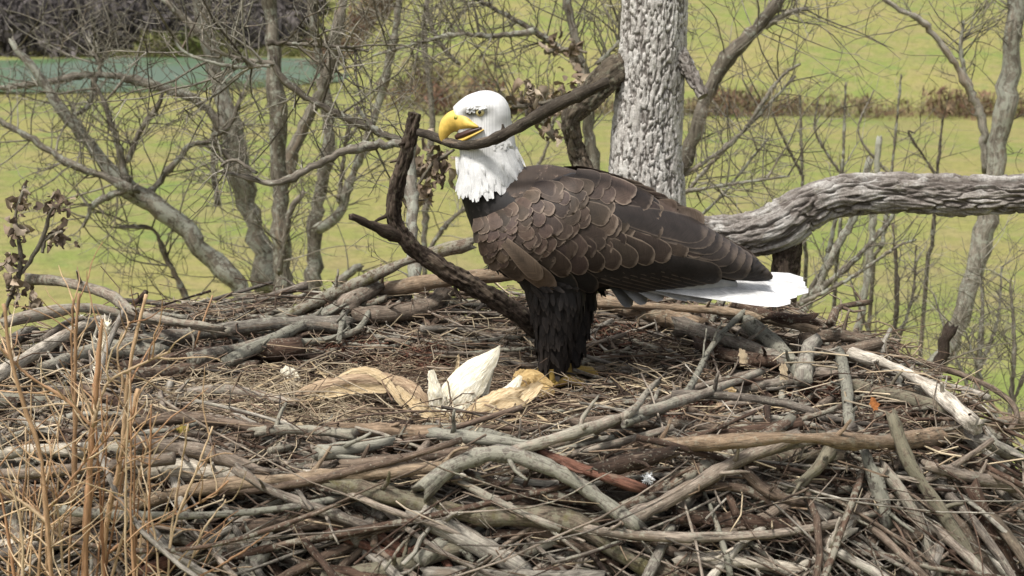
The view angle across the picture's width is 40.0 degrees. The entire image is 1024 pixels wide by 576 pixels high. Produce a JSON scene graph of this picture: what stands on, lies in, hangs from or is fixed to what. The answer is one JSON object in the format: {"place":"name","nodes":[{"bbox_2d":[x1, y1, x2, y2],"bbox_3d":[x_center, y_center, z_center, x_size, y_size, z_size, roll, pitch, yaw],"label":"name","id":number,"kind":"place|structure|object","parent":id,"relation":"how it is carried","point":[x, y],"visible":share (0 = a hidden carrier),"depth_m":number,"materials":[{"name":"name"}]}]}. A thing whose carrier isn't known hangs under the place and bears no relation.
{"place":"outdoors","nodes":[
{"label":"outdoors","id":0,"kind":"place"},
{"bbox_2d":[0,57,348,91],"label":"pond","id":1,"kind":"structure","parent":0,"point":[159,75],"depth_m":324.53,"materials":[{"name":"liquid"}]},
{"bbox_2d":[0,0,1023,471],"bbox_3d":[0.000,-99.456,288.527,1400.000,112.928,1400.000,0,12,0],"label":"field","id":2,"kind":"structure","parent":0,"point":[918,50],"depth_m":162.75,"materials":[{"name":"green plant"}]},
{"bbox_2d":[0,0,299,320],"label":"bare tree","id":3,"kind":"object","parent":2,"relation":"on","point":[119,178],"visible":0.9,"depth_m":8.02,"materials":[{"name":"grey plant"}]},
{"bbox_2d":[0,0,333,58],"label":"bare woods","id":4,"kind":"object","parent":2,"relation":"on","point":[19,36],"visible":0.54,"depth_m":404.78,"materials":[{"name":"grey plant"}]},
{"bbox_2d":[0,0,358,302],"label":"bare tree","id":5,"kind":"object","parent":2,"relation":"on","point":[258,245],"visible":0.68,"depth_m":8.31,"materials":[{"name":"grey plant"}]},
{"bbox_2d":[0,14,362,108],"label":"bank scrub","id":6,"kind":"object","parent":2,"relation":"on","point":[193,50],"visible":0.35,"depth_m":389.76,"materials":[{"name":"brown plant"}]},
{"bbox_2d":[96,0,501,305],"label":"bare tree","id":7,"kind":"object","parent":2,"relation":"on","point":[283,158],"visible":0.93,"depth_m":4.94,"materials":[{"name":"grey plant"}]},
{"bbox_2d":[403,128,456,208],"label":"leaf clump","id":8,"kind":"object","parent":7,"relation":"attached to","point":[431,167],"visible":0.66,"depth_m":4.37,"materials":[{"name":"brown plant"}]},
{"bbox_2d":[251,0,437,296],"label":"bare tree","id":9,"kind":"object","parent":2,"relation":"on","point":[313,270],"visible":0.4,"depth_m":8.14,"materials":[{"name":"grey plant"}]},
{"bbox_2d":[298,0,517,112],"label":"brown thicket","id":10,"kind":"object","parent":2,"relation":"on","point":[418,75],"visible":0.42,"depth_m":234.22,"materials":[{"name":"brown plant"}]},
{"bbox_2d":[358,0,611,297],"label":"bare tree","id":11,"kind":"object","parent":2,"relation":"on","point":[425,220],"visible":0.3,"depth_m":9.47,"materials":[{"name":"grey plant"}]},
{"bbox_2d":[317,0,719,294],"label":"bare tree","id":12,"kind":"object","parent":2,"relation":"on","point":[592,150],"visible":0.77,"depth_m":6.95,"materials":[{"name":"grey plant"}]},
{"bbox_2d":[538,25,586,72],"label":"leaf clump","id":13,"kind":"object","parent":12,"relation":"attached to","point":[572,50],"visible":0.98,"depth_m":6.79,"materials":[{"name":"brown plant"}]},
{"bbox_2d":[418,83,1023,120],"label":"scrub hedge","id":14,"kind":"object","parent":2,"relation":"on","point":[955,105],"visible":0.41,"depth_m":212.41,"materials":[{"name":"brown plant"}]},
{"bbox_2d":[597,0,922,293],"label":"bare tree","id":15,"kind":"object","parent":2,"relation":"on","point":[767,18],"visible":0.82,"depth_m":6.64,"materials":[{"name":"grey plant"}]},
{"bbox_2d":[560,0,1023,334],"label":"nest tree","id":16,"kind":"object","parent":2,"relation":"on","point":[648,69],"visible":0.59,"depth_m":3.80,"materials":[{"name":"grey plant"}]},
{"bbox_2d":[0,237,1023,575],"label":"eagle nest","id":17,"kind":"object","parent":16,"relation":"on","point":[826,471],"visible":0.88,"depth_m":2.35,"materials":[{"name":"brown plant"}]},
{"bbox_2d":[0,357,64,575],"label":"dry weed","id":18,"kind":"object","parent":17,"relation":"on","point":[31,539],"visible":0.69,"depth_m":2.21,"materials":[{"name":"brown plant"}]},
{"bbox_2d":[0,382,70,575],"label":"dry weed","id":19,"kind":"object","parent":17,"relation":"on","point":[22,516],"visible":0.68,"depth_m":2.24,"materials":[{"name":"brown plant"}]},
{"bbox_2d":[0,180,79,316],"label":"withered plant","id":20,"kind":"object","parent":17,"relation":"on","point":[56,236],"visible":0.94,"depth_m":3.19,"materials":[{"name":"brown plant"}]},
{"bbox_2d":[0,411,110,575],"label":"dry weed","id":21,"kind":"object","parent":17,"relation":"on","point":[9,545],"visible":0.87,"depth_m":2.07,"materials":[{"name":"brown plant"}]},
{"bbox_2d":[9,242,111,501],"bbox_3d":[-0.697,0.139,2.215,0.098,0.411,0.148,11,16,42],"label":"dry weed","id":22,"kind":"object","parent":17,"relation":"on","point":[73,376],"visible":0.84,"depth_m":2.21,"materials":[{"name":"brown plant"}]},
{"bbox_2d":[11,416,113,575],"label":"dry weed","id":23,"kind":"object","parent":17,"relation":"on","point":[68,549],"visible":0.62,"depth_m":2.11,"materials":[{"name":"brown plant"}]},
{"bbox_2d":[0,303,127,575],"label":"dry weed","id":24,"kind":"object","parent":17,"relation":"on","point":[45,518],"visible":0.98,"depth_m":2.05,"materials":[{"name":"beige plant"}]},
{"bbox_2d":[84,314,114,383],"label":"plume weed","id":25,"kind":"object","parent":17,"relation":"on","point":[107,323],"visible":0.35,"depth_m":2.68,"materials":[{"name":"beige plant"}]},
{"bbox_2d":[0,271,219,575],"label":"dry weed","id":26,"kind":"object","parent":17,"relation":"on","point":[87,502],"visible":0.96,"depth_m":2.05,"materials":[{"name":"beige plant"}]},
{"bbox_2d":[75,327,174,575],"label":"dry weed","id":27,"kind":"object","parent":17,"relation":"on","point":[134,560],"visible":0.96,"depth_m":2.06,"materials":[{"name":"brown plant"}]},
{"bbox_2d":[88,287,165,496],"bbox_3d":[-0.609,0.171,2.241,0.137,0.377,0.109,0,12,0],"label":"dry weed","id":28,"kind":"object","parent":17,"relation":"on","point":[125,389],"visible":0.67,"depth_m":2.25,"materials":[{"name":"beige plant"}]},
{"bbox_2d":[64,374,207,575],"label":"dry weed","id":29,"kind":"object","parent":17,"relation":"on","point":[101,508],"visible":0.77,"depth_m":2.12,"materials":[{"name":"brown plant"}]},
{"bbox_2d":[127,536,152,560],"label":"dry leaf","id":30,"kind":"object","parent":17,"relation":"on","point":[142,546],"visible":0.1,"depth_m":2.26,"materials":[{"name":"brown plant"}]},
{"bbox_2d":[80,405,201,575],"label":"dry weed","id":31,"kind":"object","parent":17,"relation":"on","point":[149,494],"visible":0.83,"depth_m":2.12,"materials":[{"name":"brown plant"}]},
{"bbox_2d":[60,359,232,575],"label":"dry weed","id":32,"kind":"object","parent":17,"relation":"on","point":[118,472],"visible":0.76,"depth_m":2.14,"materials":[{"name":"brown plant"}]},
{"bbox_2d":[176,424,189,432],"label":"dry leaf","id":33,"kind":"object","parent":17,"relation":"on","point":[179,429],"visible":0.56,"depth_m":2.31,"materials":[{"name":"yellow plant"}]},
{"bbox_2d":[194,295,212,347],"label":"dry weed","id":34,"kind":"object","parent":17,"relation":"on","point":[199,332],"visible":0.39,"depth_m":3.08,"materials":[{"name":"beige plant"}]},
{"bbox_2d":[169,366,268,575],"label":"dry weed","id":35,"kind":"object","parent":17,"relation":"on","point":[195,552],"visible":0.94,"depth_m":2.13,"materials":[{"name":"brown plant"}]},
{"bbox_2d":[240,351,291,398],"bbox_3d":[-0.574,0.179,3.025,0.190,0.049,0.310,-8,14,-32],"label":"straw wisp","id":36,"kind":"object","parent":17,"relation":"on","point":[269,370],"visible":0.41,"depth_m":3.03,"materials":[{"name":"beige plant"}]},
{"bbox_2d":[280,365,300,382],"bbox_3d":[-0.471,0.184,3.003,0.047,0.036,0.018,3,12,12],"label":"husk scrap","id":37,"kind":"object","parent":17,"relation":"on","point":[285,368],"visible":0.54,"depth_m":3.00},
{"bbox_2d":[288,418,311,440],"bbox_3d":[-0.369,0.249,2.453,0.052,0.042,0.018,7,14,31],"label":"wood chip","id":38,"kind":"object","parent":17,"relation":"on","point":[294,423],"visible":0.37,"depth_m":2.46,"materials":[{"name":"beige wood"}]},
{"bbox_2d":[256,361,349,399],"bbox_3d":[-0.412,0.203,2.917,0.230,0.070,0.231,4,13,19],"label":"straw wisp","id":39,"kind":"object","parent":17,"relation":"on","point":[323,375],"visible":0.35,"depth_m":2.96,"materials":[{"name":"beige plant"}]},
{"bbox_2d":[183,58,432,297],"bbox_3d":[-0.581,-0.276,3.868,0.725,0.693,0.496,0,12,0],"label":"bare branch","id":40,"kind":"object","parent":17,"relation":"on","point":[411,194],"visible":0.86,"depth_m":3.90,"materials":[{"name":"grey plant"}]},
{"bbox_2d":[293,366,428,415],"bbox_3d":[-0.306,0.210,2.837,0.320,0.084,0.108,2,12,8],"label":"corn husk","id":41,"kind":"object","parent":17,"relation":"on","point":[368,379],"visible":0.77,"depth_m":2.83,"materials":[{"name":"beige plant"}]},
{"bbox_2d":[348,111,534,338],"bbox_3d":[-0.125,-0.090,3.110,0.498,0.604,0.119,-5,13,-23],"label":"broken branch","id":42,"kind":"object","parent":17,"relation":"on","point":[414,248],"visible":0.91,"depth_m":3.07,"materials":[{"name":"brown plant"}]},
{"bbox_2d":[396,345,542,425],"bbox_3d":[-0.085,0.200,2.787,0.292,0.156,0.130,3,12,12],"label":"corn husk","id":43,"kind":"object","parent":17,"relation":"on","point":[474,374],"visible":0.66,"depth_m":2.78,"materials":[{"name":"beige plant"}]},
{"bbox_2d":[433,400,553,428],"bbox_3d":[-0.068,0.243,2.711,0.193,0.057,0.282,-7,14,-31],"label":"straw wisp","id":44,"kind":"object","parent":17,"relation":"on","point":[541,417],"visible":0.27,"depth_m":2.70,"materials":[{"name":"beige plant"}]},
{"bbox_2d":[512,369,554,400],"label":"dry leaf","id":45,"kind":"object","parent":17,"relation":"on","point":[529,376],"visible":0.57,"depth_m":2.92,"materials":[{"name":"beige plant"}]},
{"bbox_2d":[439,90,807,388],"bbox_3d":[0.241,-0.084,2.940,0.784,0.652,0.283,0,12,0],"label":"bald eagle","id":46,"kind":"object","parent":17,"relation":"on","point":[561,246],"visible":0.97,"depth_m":2.85},
{"bbox_2d":[416,77,610,149],"bbox_3d":[-0.019,-0.348,2.812,0.448,0.155,0.082,7,14,29],"label":"held stick","id":47,"kind":"object","parent":46,"relation":"attached to","point":[554,106],"visible":1,"depth_m":2.76,"materials":[{"name":"brown wood"}]},
{"bbox_2d":[642,472,653,484],"bbox_3d":[0.214,0.300,2.225,0.022,0.023,0.023,-3,12,-12],"label":"down feather","id":48,"kind":"object","parent":17,"relation":"attached to","point":[648,478],"visible":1,"depth_m":2.22,"materials":[{"name":"white"}]},
{"bbox_2d":[610,376,782,413],"bbox_3d":[0.346,0.237,2.780,0.374,0.088,0.326,0,12,0],"label":"straw wisp","id":49,"kind":"object","parent":17,"relation":"on","point":[685,406],"visible":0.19,"depth_m":2.81,"materials":[{"name":"beige plant"}]},
{"bbox_2d":[716,402,732,414],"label":"dry leaf","id":50,"kind":"object","parent":17,"relation":"on","point":[719,404],"visible":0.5,"depth_m":2.69,"materials":[{"name":"beige plant"}]},
{"bbox_2d":[738,348,747,365],"bbox_3d":[0.467,0.141,2.841,0.021,0.035,0.024,0,12,0],"label":"wood chip","id":51,"kind":"object","parent":17,"relation":"on","point":[742,355],"visible":0.92,"depth_m":2.84,"materials":[{"name":"beige wood"}]},
{"bbox_2d":[779,363,788,379],"bbox_3d":[0.524,0.161,2.712,0.018,0.030,0.026,0,12,0],"label":"wood chip","id":52,"kind":"object","parent":17,"relation":"on","point":[783,368],"visible":1,"depth_m":2.71,"materials":[{"name":"beige wood"}]},
{"bbox_2d":[869,397,879,409],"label":"dry leaf","id":53,"kind":"object","parent":17,"relation":"on","point":[873,403],"visible":1,"depth_m":2.42,"materials":[{"name":"orange plant"}]},
{"bbox_2d":[500,73,588,146],"bbox_3d":[0.121,-0.557,4.385,0.298,0.228,0.166,2,12,11],"label":"leaf clump","id":54,"kind":"object","parent":16,"relation":"attached to","point":[532,93],"visible":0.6,"depth_m":4.36,"materials":[{"name":"brown plant"}]},
{"bbox_2d":[750,61,856,294],"bbox_3d":[1.820,7.699,10.617,0.533,18.619,1.015,11,16,41],"label":"bare sapling","id":55,"kind":"object","parent":2,"relation":"on","point":[800,124],"visible":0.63,"depth_m":8.71,"materials":[{"name":"grey plant"}]},
{"bbox_2d":[771,70,868,307],"bbox_3d":[2.065,7.716,10.604,0.667,18.591,0.951,12,17,44],"label":"bare sapling","id":56,"kind":"object","parent":2,"relation":"on","point":[840,224],"visible":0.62,"depth_m":8.71,"materials":[{"name":"grey plant"}]},
{"bbox_2d":[797,118,930,311],"bbox_3d":[1.297,8.328,8.036,1.179,18.536,0.755,8,14,32],"label":"bare shrub","id":57,"kind":"object","parent":2,"relation":"on","point":[819,285],"visible":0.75,"depth_m":6.11,"materials":[{"name":"grey plant"}]},
{"bbox_2d":[853,135,889,329],"bbox_3d":[1.988,8.010,10.086,0.325,18.262,0.698,-3,12,-16],"label":"bare shrub","id":58,"kind":"object","parent":2,"relation":"on","point":[872,222],"visible":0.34,"depth_m":8.02,"materials":[{"name":"grey plant"}]},
{"bbox_2d":[825,56,923,330],"bbox_3d":[2.362,7.669,10.686,0.534,18.647,0.810,9,15,37],"label":"bare sapling","id":59,"kind":"object","parent":2,"relation":"on","point":[871,294],"visible":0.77,"depth_m":8.71,"materials":[{"name":"grey plant"}]},
{"bbox_2d":[805,165,974,356],"bbox_3d":[1.830,8.382,8.304,0.699,18.308,0.915,9,15,38],"label":"bare shrub","id":60,"kind":"object","parent":2,"relation":"on","point":[897,304],"visible":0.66,"depth_m":6.46,"materials":[{"name":"grey plant"}]},
{"bbox_2d":[804,0,1023,373],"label":"bare tree","id":61,"kind":"object","parent":2,"relation":"on","point":[992,145],"visible":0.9,"depth_m":7.68,"materials":[{"name":"grey plant"}]},
{"bbox_2d":[881,81,979,371],"bbox_3d":[2.707,7.743,10.628,0.616,18.526,0.928,10,15,38],"label":"bare sapling","id":62,"kind":"object","parent":2,"relation":"on","point":[931,168],"visible":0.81,"depth_m":8.73,"materials":[{"name":"grey plant"}]},
{"bbox_2d":[876,321,1022,427],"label":"bare shrub","id":63,"kind":"object","parent":2,"relation":"on","point":[947,336],"visible":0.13,"depth_m":3.91,"materials":[{"name":"grey plant"}]},
{"bbox_2d":[885,170,1023,413],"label":"bare shrub","id":64,"kind":"object","parent":2,"relation":"on","point":[979,354],"visible":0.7,"depth_m":6.18,"materials":[{"name":"grey plant"}]},
{"bbox_2d":[895,242,1023,442],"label":"bare shrub","id":65,"kind":"object","parent":2,"relation":"on","point":[1011,390],"visible":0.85,"depth_m":5.88,"materials":[{"name":"grey plant"}]}
]}

